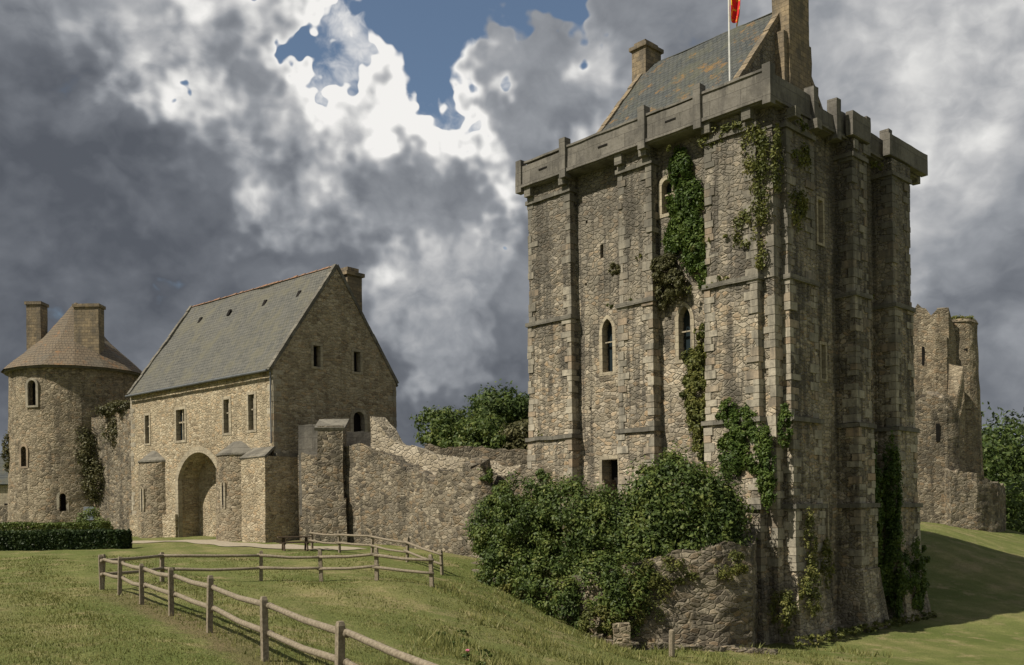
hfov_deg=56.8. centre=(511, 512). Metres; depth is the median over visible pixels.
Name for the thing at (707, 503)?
shrub mass
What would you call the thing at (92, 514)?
garden shrub
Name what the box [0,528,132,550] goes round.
clipped hedge
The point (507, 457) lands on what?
broken inner wall
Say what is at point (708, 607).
face
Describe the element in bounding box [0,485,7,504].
walls
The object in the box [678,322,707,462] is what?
ivy
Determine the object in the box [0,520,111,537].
box hedge
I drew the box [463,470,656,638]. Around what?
shrub mass
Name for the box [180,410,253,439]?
window glass
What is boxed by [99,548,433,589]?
wooden fence
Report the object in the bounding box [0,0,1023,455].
sky
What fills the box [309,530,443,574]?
wooden fence
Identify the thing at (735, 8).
flagpole with flag
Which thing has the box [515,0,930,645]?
castle keep tower
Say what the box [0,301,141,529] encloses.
round gate tower
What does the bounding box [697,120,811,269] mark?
ivy
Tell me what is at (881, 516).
ivy
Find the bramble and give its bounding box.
[493,550,748,637]
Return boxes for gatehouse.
[125,264,398,542]
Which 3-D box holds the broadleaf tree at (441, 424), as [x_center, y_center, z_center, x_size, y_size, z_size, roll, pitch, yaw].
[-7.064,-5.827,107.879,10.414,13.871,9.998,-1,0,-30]
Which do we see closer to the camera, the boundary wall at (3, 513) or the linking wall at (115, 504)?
the linking wall at (115, 504)
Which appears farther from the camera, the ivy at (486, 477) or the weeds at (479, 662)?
the ivy at (486, 477)
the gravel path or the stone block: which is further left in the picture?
the gravel path
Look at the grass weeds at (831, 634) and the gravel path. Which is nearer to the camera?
the grass weeds at (831, 634)
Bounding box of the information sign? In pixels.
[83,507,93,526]
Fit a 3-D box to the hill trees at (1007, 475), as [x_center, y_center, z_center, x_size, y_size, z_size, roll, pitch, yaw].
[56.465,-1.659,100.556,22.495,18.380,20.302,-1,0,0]
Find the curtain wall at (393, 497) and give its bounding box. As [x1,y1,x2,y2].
[298,419,487,553]
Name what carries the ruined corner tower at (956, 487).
on the ground
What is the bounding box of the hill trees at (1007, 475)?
[982,420,1023,532]
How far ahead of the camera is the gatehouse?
64.76 m
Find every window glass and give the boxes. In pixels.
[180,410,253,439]
[608,184,690,371]
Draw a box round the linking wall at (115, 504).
[92,405,131,529]
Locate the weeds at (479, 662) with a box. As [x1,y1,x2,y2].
[437,629,492,664]
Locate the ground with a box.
[0,522,1023,664]
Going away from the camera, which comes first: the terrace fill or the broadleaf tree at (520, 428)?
the terrace fill
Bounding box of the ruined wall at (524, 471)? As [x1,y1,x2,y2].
[494,465,616,548]
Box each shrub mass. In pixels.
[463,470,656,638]
[599,437,757,569]
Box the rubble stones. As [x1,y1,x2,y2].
[589,630,778,654]
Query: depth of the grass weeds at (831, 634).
42.51 m
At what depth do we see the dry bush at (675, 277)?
44.28 m
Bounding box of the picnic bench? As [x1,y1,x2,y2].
[276,536,313,550]
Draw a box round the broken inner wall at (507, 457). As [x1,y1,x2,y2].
[424,444,527,466]
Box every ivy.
[0,400,129,506]
[477,467,550,531]
[662,145,705,289]
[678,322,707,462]
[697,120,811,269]
[715,397,793,512]
[767,508,834,637]
[874,440,888,599]
[880,428,929,621]
[951,314,974,318]
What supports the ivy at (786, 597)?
attached to the castle keep tower at (811, 330)
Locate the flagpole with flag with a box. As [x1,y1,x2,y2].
[728,0,739,80]
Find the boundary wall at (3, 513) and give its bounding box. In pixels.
[0,505,7,522]
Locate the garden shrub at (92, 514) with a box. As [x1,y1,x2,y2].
[73,506,113,528]
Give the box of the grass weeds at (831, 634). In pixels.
[792,611,937,646]
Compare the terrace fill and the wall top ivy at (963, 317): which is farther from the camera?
the wall top ivy at (963, 317)
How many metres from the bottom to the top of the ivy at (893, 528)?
9.737 m
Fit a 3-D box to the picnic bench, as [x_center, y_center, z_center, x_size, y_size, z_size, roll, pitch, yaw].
[-11.578,1.671,50.500,1.800,0.782,1.700,-1,0,-20]
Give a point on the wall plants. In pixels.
(806, 126)
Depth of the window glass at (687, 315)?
45.33 m
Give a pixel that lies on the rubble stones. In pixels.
(737, 648)
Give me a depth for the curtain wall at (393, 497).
55.77 m
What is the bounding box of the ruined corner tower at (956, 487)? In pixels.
[913,305,1006,532]
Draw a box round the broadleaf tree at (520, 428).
[497,419,529,449]
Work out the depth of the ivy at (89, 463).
75.10 m
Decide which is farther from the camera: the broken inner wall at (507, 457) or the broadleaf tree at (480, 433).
the broadleaf tree at (480, 433)
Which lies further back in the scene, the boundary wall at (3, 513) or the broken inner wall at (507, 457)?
the boundary wall at (3, 513)
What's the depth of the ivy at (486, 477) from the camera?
49.13 m
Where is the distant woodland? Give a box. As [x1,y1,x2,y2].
[981,401,1023,472]
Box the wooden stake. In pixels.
[669,629,674,656]
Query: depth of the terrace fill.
43.53 m
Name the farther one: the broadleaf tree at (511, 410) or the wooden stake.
the broadleaf tree at (511, 410)
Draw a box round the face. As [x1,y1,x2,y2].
[469,531,757,648]
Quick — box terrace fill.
[504,563,587,580]
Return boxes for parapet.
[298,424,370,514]
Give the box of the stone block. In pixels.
[612,622,631,648]
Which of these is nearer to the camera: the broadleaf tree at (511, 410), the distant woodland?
the broadleaf tree at (511, 410)
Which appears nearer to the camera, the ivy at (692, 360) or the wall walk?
the ivy at (692, 360)
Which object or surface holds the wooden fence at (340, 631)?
on the ground
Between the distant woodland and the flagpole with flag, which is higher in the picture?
the flagpole with flag
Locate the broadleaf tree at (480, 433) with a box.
[436,410,511,448]
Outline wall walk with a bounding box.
[371,417,520,475]
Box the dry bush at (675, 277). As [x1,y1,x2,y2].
[608,251,687,309]
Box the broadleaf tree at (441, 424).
[409,405,480,446]
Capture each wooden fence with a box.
[98,555,437,664]
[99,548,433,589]
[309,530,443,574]
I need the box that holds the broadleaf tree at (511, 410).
[452,379,528,442]
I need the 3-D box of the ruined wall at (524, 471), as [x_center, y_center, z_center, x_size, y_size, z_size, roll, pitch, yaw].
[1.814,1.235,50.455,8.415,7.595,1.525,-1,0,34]
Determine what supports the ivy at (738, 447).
attached to the castle keep tower at (811, 330)
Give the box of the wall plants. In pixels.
[537,117,883,436]
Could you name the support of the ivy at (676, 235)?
attached to the castle keep tower at (811, 330)
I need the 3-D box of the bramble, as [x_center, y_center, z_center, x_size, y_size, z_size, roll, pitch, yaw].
[4.007,3.364,38.681,10.748,3.698,3.370,-1,0,23]
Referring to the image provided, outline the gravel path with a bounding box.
[132,539,366,549]

